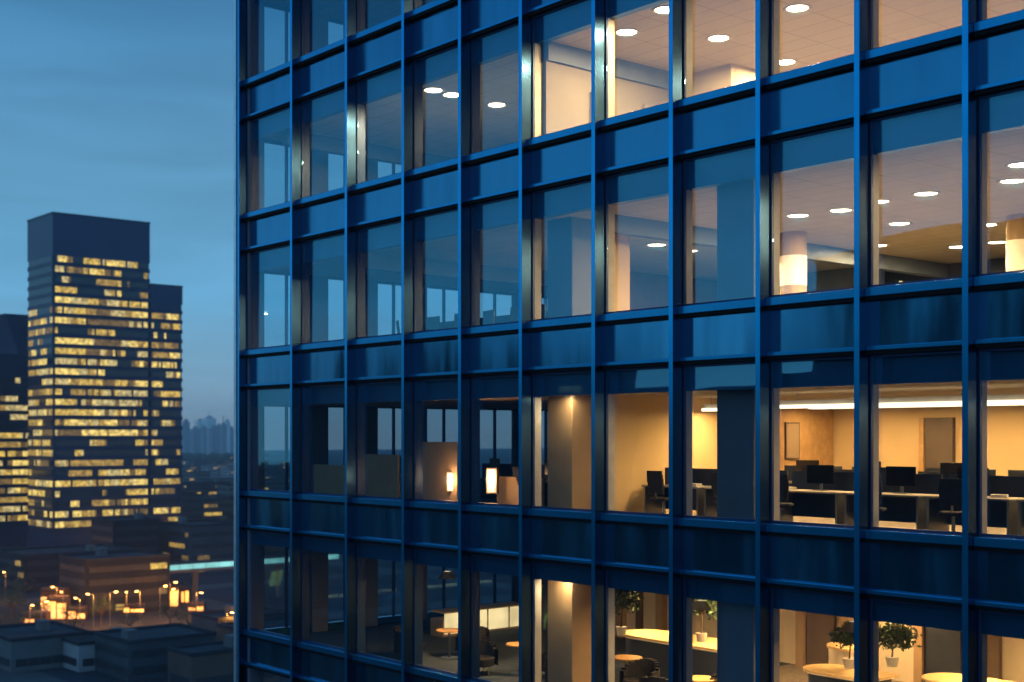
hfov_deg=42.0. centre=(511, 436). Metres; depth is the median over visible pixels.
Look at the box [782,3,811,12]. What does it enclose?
ceiling downlight
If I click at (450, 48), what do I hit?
window
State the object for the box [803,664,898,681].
counter
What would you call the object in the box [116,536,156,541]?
window
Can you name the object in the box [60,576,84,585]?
window
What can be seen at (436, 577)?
road
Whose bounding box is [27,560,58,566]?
window
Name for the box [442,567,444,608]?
end window
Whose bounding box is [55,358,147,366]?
window
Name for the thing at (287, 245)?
window
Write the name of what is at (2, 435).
window
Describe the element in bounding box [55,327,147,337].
window
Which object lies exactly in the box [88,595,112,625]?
street tree
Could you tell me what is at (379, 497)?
window
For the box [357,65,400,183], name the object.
window
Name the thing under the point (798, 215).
ceiling downlight
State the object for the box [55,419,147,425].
window
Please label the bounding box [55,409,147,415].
window
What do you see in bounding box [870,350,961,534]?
window
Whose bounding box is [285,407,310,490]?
end window
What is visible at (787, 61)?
ceiling downlight
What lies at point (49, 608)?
street tree
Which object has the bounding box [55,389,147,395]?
window
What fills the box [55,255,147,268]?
window
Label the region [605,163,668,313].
window
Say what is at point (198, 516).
window
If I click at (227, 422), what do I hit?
skyline tower
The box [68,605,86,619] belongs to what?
shop front
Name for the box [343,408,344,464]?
end window
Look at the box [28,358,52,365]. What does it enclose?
window
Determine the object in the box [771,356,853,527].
window
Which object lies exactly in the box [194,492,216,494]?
window
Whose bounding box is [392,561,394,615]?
end window
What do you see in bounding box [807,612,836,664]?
doorway
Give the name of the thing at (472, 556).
window
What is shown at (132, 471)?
window
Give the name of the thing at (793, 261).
lit column
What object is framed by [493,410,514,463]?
end window
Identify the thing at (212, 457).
woodland
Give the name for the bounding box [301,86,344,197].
window
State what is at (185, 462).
building
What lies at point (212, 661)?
building
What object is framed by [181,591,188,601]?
window
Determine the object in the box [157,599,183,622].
street tree
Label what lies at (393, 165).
end window
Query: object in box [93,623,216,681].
building
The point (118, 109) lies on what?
sky
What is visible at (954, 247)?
ceiling downlight
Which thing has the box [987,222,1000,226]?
ceiling downlight
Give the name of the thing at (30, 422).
window
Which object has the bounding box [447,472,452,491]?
lit cabinet
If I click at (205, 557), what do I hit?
window
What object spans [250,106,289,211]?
window
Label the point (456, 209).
window
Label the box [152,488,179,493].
window
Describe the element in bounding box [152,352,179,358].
window
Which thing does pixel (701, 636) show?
potted plant
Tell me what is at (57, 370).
window
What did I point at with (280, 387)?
window
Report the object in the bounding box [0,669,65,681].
road
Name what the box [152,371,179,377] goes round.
window
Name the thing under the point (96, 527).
window
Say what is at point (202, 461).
building
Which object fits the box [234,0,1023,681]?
office building
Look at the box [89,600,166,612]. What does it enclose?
window
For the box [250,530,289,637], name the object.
window
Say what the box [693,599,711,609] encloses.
pendant lamp
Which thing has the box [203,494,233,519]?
building
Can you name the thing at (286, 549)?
end window
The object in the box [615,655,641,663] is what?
cafe table
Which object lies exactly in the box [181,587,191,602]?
shop front
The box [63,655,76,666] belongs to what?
window
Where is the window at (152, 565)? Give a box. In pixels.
[89,562,166,572]
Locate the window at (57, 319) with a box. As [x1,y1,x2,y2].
[55,317,147,327]
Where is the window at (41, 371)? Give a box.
[28,368,52,375]
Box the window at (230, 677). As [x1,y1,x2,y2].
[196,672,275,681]
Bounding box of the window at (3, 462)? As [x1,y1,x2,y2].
[0,460,27,465]
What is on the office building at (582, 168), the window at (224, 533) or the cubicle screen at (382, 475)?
the cubicle screen at (382, 475)
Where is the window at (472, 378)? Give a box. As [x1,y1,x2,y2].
[471,374,518,506]
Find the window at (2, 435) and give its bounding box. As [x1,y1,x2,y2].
[0,433,27,437]
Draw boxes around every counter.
[624,629,716,678]
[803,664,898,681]
[921,673,1013,681]
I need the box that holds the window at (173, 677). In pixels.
[170,673,189,681]
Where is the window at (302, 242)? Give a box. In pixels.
[301,232,344,344]
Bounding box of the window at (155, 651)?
[133,647,167,658]
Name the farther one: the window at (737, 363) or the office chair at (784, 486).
the office chair at (784, 486)
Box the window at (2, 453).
[0,451,27,456]
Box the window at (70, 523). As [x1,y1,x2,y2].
[55,521,90,527]
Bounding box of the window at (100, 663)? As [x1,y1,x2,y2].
[95,658,125,674]
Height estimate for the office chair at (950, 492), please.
1.061 m
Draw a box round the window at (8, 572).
[0,568,22,577]
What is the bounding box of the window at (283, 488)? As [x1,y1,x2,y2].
[264,487,284,489]
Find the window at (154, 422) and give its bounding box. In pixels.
[152,420,179,425]
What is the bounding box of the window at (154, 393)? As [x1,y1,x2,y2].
[152,391,179,396]
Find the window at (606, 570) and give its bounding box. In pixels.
[605,569,668,681]
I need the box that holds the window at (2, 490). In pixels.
[0,488,27,493]
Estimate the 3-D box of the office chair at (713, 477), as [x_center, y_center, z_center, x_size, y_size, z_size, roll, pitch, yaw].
[4.485,1.281,27.778,0.618,1.061,0.559,0,0,-12]
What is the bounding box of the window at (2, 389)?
[0,387,27,391]
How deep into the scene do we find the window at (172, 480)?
529.18 m
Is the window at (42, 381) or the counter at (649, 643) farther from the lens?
the window at (42, 381)
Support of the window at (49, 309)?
in the office tower at (104, 379)
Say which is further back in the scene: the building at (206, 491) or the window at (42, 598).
the building at (206, 491)
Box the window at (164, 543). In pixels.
[160,541,187,548]
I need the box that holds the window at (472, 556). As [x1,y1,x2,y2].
[471,554,518,681]
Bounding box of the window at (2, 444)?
[0,442,27,446]
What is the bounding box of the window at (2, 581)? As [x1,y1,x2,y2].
[0,579,22,588]
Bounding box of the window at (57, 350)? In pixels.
[55,348,147,356]
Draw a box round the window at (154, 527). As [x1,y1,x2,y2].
[116,525,156,531]
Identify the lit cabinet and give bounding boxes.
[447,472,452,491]
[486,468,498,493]
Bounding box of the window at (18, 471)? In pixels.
[0,469,27,474]
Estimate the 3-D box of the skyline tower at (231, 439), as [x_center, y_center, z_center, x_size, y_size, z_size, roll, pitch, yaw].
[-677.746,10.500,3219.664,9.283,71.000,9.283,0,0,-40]
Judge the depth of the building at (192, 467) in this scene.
1573.76 m
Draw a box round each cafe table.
[436,628,457,658]
[506,642,518,675]
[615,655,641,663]
[693,675,716,681]
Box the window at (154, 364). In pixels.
[152,362,179,367]
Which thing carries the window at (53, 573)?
in the building at (40, 565)
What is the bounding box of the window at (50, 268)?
[28,266,52,276]
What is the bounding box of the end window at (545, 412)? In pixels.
[544,411,546,464]
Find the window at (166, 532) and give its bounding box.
[160,530,187,536]
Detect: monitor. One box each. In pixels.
[427,316,439,329]
[483,309,494,324]
[490,458,499,472]
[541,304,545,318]
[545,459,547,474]
[796,460,818,470]
[807,465,833,490]
[886,466,915,493]
[940,462,961,478]
[957,468,988,488]
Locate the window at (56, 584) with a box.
[27,582,58,588]
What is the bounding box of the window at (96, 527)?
[92,525,111,531]
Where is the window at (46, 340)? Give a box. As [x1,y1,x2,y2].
[28,337,52,346]
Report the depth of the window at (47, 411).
509.09 m
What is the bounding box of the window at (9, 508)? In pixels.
[0,506,27,511]
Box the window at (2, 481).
[0,478,27,483]
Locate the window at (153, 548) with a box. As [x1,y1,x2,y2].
[134,546,156,550]
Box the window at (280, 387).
[250,387,289,492]
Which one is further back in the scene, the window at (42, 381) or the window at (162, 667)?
the window at (42, 381)
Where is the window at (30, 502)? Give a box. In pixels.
[28,499,52,506]
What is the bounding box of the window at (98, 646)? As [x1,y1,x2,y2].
[95,642,125,657]
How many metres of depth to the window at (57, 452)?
510.96 m
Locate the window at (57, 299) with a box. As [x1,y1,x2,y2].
[55,296,147,307]
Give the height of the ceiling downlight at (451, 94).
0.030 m
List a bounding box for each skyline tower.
[182,419,189,452]
[190,419,200,453]
[197,419,201,428]
[201,426,206,453]
[202,410,215,454]
[209,425,218,452]
[217,423,219,452]
[220,415,226,453]
[224,419,229,452]
[230,426,233,452]
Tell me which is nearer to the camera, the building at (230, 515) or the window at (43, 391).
the window at (43, 391)
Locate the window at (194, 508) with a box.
[182,507,200,510]
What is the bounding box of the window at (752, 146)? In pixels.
[683,145,754,305]
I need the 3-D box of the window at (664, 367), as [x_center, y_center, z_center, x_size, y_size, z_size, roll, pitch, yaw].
[2.579,0.100,26.442,0.056,2.920,2.027,0,0,-40]
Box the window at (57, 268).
[55,266,147,278]
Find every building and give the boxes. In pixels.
[0,544,134,592]
[0,619,91,672]
[58,547,170,616]
[62,627,123,671]
[91,513,159,551]
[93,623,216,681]
[160,517,233,575]
[167,634,279,681]
[182,460,188,464]
[182,464,198,470]
[182,470,210,481]
[182,479,230,487]
[182,485,217,495]
[182,492,202,519]
[192,604,289,640]
[194,477,233,480]
[195,458,208,470]
[201,464,217,475]
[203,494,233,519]
[205,462,227,474]
[205,516,233,520]
[216,483,233,496]
[216,616,289,640]
[220,465,233,476]
[222,521,284,558]
[225,455,233,462]
[227,513,233,517]
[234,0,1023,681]
[264,455,279,460]
[264,459,289,482]
[264,472,279,478]
[264,476,284,490]
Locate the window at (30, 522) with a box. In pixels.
[28,519,52,527]
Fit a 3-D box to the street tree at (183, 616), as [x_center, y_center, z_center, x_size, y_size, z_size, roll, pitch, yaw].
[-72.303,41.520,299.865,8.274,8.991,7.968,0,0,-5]
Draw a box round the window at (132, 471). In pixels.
[55,469,147,476]
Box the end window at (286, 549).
[285,548,310,626]
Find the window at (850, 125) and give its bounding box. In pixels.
[771,123,853,296]
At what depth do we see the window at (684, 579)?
25.54 m
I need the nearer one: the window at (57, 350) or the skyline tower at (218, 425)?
the window at (57, 350)
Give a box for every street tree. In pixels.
[0,564,14,591]
[0,587,26,620]
[1,582,22,605]
[6,592,22,613]
[10,572,37,602]
[10,604,42,623]
[27,596,44,610]
[34,598,54,610]
[54,604,88,626]
[55,600,78,621]
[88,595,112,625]
[113,605,142,626]
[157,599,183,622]
[170,600,204,625]
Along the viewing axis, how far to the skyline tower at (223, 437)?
2766.87 m
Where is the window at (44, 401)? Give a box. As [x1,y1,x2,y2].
[28,399,52,405]
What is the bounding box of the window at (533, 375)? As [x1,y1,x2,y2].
[532,370,590,511]
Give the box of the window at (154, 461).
[152,459,179,464]
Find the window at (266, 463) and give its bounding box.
[266,463,289,464]
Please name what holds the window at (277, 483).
in the building at (273, 483)
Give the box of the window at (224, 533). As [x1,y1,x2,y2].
[192,531,232,536]
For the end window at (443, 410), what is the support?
in the office building at (582, 168)
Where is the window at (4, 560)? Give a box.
[0,557,22,566]
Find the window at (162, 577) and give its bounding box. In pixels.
[89,575,166,585]
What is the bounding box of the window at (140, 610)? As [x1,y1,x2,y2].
[124,608,143,611]
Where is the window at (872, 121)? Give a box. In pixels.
[870,100,961,286]
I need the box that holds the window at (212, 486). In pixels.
[191,485,214,487]
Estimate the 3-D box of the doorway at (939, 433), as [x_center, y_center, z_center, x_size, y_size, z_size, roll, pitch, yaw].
[10.504,0.690,32.737,0.130,2.300,0.772,0,0,-40]
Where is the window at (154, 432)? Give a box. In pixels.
[152,430,179,435]
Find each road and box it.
[0,566,453,605]
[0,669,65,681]
[183,597,289,615]
[328,561,510,589]
[328,594,510,618]
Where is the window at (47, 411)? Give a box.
[28,409,52,415]
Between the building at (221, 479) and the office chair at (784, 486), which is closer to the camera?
the office chair at (784, 486)
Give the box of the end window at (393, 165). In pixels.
[392,164,394,173]
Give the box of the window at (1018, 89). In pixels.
[979,87,1023,275]
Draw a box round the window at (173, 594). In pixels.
[170,591,177,605]
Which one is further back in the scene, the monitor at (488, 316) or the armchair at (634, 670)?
the monitor at (488, 316)
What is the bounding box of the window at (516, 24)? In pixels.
[471,22,518,153]
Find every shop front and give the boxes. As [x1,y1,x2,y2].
[22,611,50,622]
[38,586,69,610]
[46,595,70,619]
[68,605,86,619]
[114,603,144,612]
[170,584,180,606]
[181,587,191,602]
[187,601,206,611]
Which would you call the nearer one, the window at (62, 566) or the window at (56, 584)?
the window at (62, 566)
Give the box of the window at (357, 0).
[357,0,358,32]
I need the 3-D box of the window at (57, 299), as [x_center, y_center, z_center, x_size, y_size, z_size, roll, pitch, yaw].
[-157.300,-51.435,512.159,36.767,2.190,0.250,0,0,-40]
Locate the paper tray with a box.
[989,494,1009,497]
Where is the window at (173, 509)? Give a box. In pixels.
[152,507,179,513]
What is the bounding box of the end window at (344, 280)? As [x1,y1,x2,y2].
[343,280,344,338]
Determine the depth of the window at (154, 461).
528.85 m
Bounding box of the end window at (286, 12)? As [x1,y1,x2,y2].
[285,10,310,62]
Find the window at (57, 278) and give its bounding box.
[55,276,147,288]
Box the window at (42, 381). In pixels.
[28,378,52,385]
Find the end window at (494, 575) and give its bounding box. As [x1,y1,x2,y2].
[493,573,514,602]
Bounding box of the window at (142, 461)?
[55,459,147,465]
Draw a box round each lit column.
[780,231,806,293]
[1006,213,1023,270]
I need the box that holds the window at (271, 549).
[265,547,284,551]
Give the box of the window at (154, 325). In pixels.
[152,323,179,329]
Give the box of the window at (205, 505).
[204,503,233,507]
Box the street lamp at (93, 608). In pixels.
[86,593,93,627]
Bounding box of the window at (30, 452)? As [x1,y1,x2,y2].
[28,450,52,455]
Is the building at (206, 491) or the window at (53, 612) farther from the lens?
the building at (206, 491)
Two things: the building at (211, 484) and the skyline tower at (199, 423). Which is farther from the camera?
the skyline tower at (199, 423)
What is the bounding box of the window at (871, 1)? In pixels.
[870,0,958,49]
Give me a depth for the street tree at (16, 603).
342.77 m
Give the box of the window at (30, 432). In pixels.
[28,430,52,435]
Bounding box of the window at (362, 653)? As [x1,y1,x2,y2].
[357,542,400,662]
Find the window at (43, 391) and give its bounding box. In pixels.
[28,389,52,395]
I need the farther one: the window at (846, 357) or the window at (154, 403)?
the window at (154, 403)
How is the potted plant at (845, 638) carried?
on the counter at (827, 673)
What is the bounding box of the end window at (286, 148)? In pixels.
[285,147,310,201]
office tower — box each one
[0,313,27,546]
[27,211,182,547]
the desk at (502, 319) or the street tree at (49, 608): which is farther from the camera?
the street tree at (49, 608)
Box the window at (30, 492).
[28,489,52,496]
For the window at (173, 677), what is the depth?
243.13 m
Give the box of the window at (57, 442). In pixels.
[55,440,147,445]
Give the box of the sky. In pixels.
[0,0,547,449]
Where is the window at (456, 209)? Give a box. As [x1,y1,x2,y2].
[414,208,457,332]
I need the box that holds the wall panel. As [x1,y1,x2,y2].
[785,422,799,459]
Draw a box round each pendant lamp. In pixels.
[438,568,455,578]
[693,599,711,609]
[841,621,853,632]
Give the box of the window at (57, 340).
[55,337,147,346]
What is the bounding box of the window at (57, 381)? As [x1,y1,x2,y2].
[55,378,147,386]
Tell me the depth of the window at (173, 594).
359.15 m
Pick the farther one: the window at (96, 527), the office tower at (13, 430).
the office tower at (13, 430)
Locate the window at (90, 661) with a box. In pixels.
[83,658,94,666]
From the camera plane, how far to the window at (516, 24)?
30.57 m
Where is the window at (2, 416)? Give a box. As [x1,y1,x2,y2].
[0,414,27,419]
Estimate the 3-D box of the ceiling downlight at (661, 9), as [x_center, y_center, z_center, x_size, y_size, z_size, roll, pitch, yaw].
[3.098,-8.603,26.916,0.600,0.030,0.600,0,0,-40]
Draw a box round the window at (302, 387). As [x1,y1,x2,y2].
[301,384,344,495]
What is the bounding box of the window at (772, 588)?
[771,587,853,681]
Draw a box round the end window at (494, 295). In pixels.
[493,294,514,315]
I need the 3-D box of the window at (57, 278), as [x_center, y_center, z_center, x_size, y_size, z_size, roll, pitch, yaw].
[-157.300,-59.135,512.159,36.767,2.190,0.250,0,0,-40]
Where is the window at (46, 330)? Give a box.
[28,327,52,336]
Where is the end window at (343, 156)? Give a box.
[343,156,344,186]
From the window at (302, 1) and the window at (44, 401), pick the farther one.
the window at (44, 401)
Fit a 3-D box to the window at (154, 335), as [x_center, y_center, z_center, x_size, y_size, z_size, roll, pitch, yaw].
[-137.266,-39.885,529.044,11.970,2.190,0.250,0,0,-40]
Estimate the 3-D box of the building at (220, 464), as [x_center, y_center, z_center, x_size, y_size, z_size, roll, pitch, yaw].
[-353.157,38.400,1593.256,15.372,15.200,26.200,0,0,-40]
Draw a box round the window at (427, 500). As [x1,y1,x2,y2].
[414,378,457,503]
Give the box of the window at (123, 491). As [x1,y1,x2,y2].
[55,489,147,496]
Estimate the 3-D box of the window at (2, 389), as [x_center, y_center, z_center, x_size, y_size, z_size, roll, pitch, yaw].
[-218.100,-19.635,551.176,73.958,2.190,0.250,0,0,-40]
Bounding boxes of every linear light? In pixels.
[701,397,716,410]
[780,394,1023,408]
[809,404,1023,408]
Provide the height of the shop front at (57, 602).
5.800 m
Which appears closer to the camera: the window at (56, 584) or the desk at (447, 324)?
the desk at (447, 324)
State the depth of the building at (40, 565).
397.87 m
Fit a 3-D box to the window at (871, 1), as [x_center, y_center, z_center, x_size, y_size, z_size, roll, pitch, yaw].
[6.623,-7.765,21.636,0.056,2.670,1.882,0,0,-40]
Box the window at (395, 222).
[357,220,400,338]
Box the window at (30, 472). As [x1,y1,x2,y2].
[28,470,52,476]
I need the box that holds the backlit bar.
[430,601,518,636]
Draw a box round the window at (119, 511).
[55,508,147,517]
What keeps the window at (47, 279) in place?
in the office tower at (104, 379)
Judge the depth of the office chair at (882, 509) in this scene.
24.73 m
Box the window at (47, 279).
[28,276,52,286]
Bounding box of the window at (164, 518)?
[160,517,177,521]
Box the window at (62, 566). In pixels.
[60,563,84,572]
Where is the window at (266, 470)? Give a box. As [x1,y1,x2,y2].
[266,470,289,471]
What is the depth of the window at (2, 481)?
558.99 m
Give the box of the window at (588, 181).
[532,180,590,320]
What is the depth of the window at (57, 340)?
511.58 m
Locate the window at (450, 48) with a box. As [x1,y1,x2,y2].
[414,45,457,168]
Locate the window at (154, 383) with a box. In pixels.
[152,381,179,386]
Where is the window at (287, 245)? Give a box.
[250,244,289,349]
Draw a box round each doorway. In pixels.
[635,591,642,628]
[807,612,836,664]
[924,417,954,470]
[924,627,961,681]
[987,635,1001,679]
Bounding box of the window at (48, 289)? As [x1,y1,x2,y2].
[28,286,52,296]
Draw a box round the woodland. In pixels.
[182,452,269,463]
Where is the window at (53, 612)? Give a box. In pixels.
[47,602,65,618]
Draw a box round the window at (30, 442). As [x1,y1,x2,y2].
[28,440,52,445]
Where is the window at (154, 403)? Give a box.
[152,401,179,406]
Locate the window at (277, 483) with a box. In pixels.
[264,482,284,484]
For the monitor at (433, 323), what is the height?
0.520 m
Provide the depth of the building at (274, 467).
1317.85 m
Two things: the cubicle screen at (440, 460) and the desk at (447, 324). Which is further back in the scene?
the desk at (447, 324)
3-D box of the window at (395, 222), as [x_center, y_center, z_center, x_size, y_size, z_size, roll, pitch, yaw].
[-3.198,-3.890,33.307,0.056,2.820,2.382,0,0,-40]
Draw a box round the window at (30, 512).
[28,509,52,517]
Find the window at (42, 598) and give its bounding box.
[41,597,46,610]
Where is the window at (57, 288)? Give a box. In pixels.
[55,286,147,297]
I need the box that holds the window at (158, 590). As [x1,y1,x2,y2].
[89,588,166,599]
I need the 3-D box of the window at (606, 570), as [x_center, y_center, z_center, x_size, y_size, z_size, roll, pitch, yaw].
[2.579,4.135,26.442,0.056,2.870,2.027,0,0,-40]
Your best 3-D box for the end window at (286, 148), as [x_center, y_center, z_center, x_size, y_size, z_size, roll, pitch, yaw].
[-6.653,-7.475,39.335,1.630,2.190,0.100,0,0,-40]
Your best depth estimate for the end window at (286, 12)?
39.30 m
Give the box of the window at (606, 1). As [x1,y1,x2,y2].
[605,0,667,118]
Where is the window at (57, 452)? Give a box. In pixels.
[55,450,147,455]
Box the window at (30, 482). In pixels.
[28,479,52,486]
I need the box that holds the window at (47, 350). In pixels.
[28,348,52,355]
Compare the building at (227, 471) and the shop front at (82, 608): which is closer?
the shop front at (82, 608)
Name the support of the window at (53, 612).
in the shop front at (57, 602)
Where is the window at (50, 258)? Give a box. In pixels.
[28,255,52,266]
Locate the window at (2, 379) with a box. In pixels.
[0,377,27,382]
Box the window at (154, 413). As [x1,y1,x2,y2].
[152,410,179,415]
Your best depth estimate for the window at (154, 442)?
528.85 m
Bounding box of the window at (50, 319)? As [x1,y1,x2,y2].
[28,317,52,326]
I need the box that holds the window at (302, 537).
[301,536,344,650]
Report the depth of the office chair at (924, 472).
28.46 m
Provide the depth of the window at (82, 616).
334.32 m
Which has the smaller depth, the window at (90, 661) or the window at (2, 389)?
the window at (90, 661)
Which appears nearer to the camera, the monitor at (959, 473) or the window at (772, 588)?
the window at (772, 588)
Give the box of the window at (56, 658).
[16,655,62,666]
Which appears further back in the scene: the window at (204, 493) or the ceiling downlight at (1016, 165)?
the window at (204, 493)
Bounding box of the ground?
[0,448,547,681]
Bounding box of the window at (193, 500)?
[182,499,200,502]
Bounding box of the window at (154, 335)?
[152,332,179,338]
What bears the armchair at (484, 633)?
on the office building at (582, 168)
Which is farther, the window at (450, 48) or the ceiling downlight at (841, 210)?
the window at (450, 48)
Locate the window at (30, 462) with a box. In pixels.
[28,460,52,465]
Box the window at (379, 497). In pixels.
[357,381,400,499]
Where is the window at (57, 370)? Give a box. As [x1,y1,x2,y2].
[55,368,147,376]
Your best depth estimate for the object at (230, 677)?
242.78 m
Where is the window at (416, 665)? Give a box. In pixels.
[414,548,457,675]
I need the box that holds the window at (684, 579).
[683,578,754,681]
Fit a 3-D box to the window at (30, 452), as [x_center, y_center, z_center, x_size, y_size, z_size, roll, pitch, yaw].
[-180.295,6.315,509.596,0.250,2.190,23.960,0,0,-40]
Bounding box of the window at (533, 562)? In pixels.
[532,561,590,681]
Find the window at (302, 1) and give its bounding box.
[301,0,303,55]
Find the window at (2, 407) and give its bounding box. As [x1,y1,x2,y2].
[0,405,27,410]
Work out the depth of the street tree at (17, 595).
347.54 m
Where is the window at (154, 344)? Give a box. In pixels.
[152,342,179,348]
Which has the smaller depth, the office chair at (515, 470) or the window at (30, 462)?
the office chair at (515, 470)
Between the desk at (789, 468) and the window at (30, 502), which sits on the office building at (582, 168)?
the desk at (789, 468)
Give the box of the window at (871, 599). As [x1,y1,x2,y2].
[870,598,961,681]
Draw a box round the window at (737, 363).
[683,361,754,521]
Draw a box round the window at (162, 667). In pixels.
[133,664,167,675]
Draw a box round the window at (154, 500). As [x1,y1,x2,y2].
[152,498,179,503]
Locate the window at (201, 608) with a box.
[189,606,202,610]
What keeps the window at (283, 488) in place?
in the building at (273, 483)
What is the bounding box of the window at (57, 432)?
[55,430,147,435]
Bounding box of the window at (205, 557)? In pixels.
[192,554,232,560]
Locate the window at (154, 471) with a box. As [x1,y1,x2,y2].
[152,469,179,474]
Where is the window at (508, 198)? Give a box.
[471,195,518,326]
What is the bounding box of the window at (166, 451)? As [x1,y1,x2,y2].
[152,449,179,454]
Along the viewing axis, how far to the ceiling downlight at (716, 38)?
28.81 m
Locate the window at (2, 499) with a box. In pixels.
[0,497,27,502]
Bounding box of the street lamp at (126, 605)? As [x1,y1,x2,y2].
[125,591,126,624]
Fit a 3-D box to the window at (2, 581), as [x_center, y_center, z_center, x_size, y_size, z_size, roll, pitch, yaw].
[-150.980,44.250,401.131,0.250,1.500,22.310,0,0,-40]
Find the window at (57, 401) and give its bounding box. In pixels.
[55,399,147,405]
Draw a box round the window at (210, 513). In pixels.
[204,512,233,515]
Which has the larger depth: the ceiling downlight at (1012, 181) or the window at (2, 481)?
the window at (2, 481)
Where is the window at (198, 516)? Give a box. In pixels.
[183,515,200,518]
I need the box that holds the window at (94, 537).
[92,535,111,541]
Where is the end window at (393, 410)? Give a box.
[392,409,394,454]
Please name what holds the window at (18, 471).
in the office tower at (13, 430)
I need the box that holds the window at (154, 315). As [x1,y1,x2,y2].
[152,313,179,319]
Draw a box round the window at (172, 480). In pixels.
[152,478,179,483]
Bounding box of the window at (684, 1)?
[683,0,752,98]
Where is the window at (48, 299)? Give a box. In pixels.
[28,296,52,306]
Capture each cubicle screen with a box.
[313,464,344,493]
[365,454,399,499]
[423,442,457,502]
[497,476,543,508]
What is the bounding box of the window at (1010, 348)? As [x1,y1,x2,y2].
[979,347,1023,538]
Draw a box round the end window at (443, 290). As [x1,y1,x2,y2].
[442,289,444,321]
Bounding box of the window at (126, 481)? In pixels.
[55,479,147,486]
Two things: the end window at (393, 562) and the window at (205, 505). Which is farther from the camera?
the window at (205, 505)
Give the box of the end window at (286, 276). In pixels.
[285,275,310,344]
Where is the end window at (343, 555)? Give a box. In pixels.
[343,555,344,620]
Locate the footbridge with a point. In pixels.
(277, 561)
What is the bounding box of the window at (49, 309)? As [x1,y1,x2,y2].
[28,307,52,316]
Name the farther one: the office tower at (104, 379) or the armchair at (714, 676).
the office tower at (104, 379)
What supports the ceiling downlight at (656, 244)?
attached to the office building at (582, 168)
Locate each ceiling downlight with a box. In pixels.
[423,87,444,93]
[440,91,457,97]
[485,102,507,107]
[615,27,640,36]
[645,243,667,246]
[651,5,668,14]
[705,34,732,42]
[780,58,798,65]
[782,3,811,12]
[784,213,811,217]
[826,207,853,212]
[879,199,892,204]
[879,243,889,247]
[886,221,912,225]
[910,190,941,196]
[946,245,961,248]
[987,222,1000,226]
[987,240,1005,243]
[996,177,1023,184]
[1003,161,1023,168]
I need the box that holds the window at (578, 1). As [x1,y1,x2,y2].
[532,0,587,137]
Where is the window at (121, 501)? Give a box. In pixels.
[55,499,147,506]
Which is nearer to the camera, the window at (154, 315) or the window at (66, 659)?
the window at (66, 659)
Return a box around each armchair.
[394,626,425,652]
[455,626,489,650]
[480,639,497,674]
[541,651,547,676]
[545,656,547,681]
[619,658,659,681]
[639,676,668,681]
[710,673,716,681]
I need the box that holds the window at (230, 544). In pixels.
[192,542,232,548]
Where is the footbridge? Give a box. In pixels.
[170,553,338,600]
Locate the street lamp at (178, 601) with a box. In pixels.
[172,588,178,622]
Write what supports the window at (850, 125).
in the office building at (582, 168)
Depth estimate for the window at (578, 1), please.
28.93 m
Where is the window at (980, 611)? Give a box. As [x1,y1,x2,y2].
[979,610,1023,681]
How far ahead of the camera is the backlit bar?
39.90 m
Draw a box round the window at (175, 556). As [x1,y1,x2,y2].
[160,552,187,560]
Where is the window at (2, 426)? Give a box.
[0,424,27,428]
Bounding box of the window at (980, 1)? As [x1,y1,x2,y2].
[979,0,1023,20]
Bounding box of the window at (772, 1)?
[771,0,851,75]
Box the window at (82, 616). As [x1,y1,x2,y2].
[68,611,84,618]
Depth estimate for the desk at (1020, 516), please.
23.27 m
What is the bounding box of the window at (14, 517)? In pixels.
[0,515,27,520]
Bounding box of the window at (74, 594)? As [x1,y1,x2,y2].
[70,590,84,599]
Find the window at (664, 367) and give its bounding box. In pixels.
[605,366,668,516]
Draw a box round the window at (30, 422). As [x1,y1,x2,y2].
[28,419,52,425]
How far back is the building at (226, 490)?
770.23 m
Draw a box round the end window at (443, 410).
[442,409,444,441]
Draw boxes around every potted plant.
[615,589,644,635]
[693,598,716,641]
[828,619,853,668]
[879,622,922,666]
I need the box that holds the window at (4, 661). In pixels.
[0,656,9,666]
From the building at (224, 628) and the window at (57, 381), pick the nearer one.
the building at (224, 628)
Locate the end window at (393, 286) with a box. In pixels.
[392,285,394,333]
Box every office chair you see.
[396,320,399,332]
[454,314,457,327]
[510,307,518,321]
[512,467,518,487]
[647,471,668,516]
[710,472,716,503]
[780,474,793,524]
[834,469,852,471]
[870,477,886,530]
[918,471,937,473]
[938,479,961,534]
[1010,473,1023,475]
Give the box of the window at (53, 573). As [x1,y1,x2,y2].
[27,571,58,577]
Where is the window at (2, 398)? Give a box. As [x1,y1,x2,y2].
[0,396,27,401]
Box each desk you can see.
[424,321,454,330]
[480,315,510,324]
[480,463,518,502]
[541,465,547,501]
[642,468,716,515]
[702,470,787,519]
[780,471,853,527]
[784,465,841,486]
[842,473,941,532]
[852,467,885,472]
[924,474,1023,538]
[926,468,995,475]
[1008,470,1023,475]
[1016,499,1023,535]
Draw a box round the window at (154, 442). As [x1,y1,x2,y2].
[152,440,179,444]
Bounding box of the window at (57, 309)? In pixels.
[55,307,147,317]
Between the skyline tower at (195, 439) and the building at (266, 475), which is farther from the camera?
the skyline tower at (195, 439)
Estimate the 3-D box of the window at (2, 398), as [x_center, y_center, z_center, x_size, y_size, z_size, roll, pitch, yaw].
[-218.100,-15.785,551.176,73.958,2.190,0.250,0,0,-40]
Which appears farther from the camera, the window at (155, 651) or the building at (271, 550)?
the building at (271, 550)

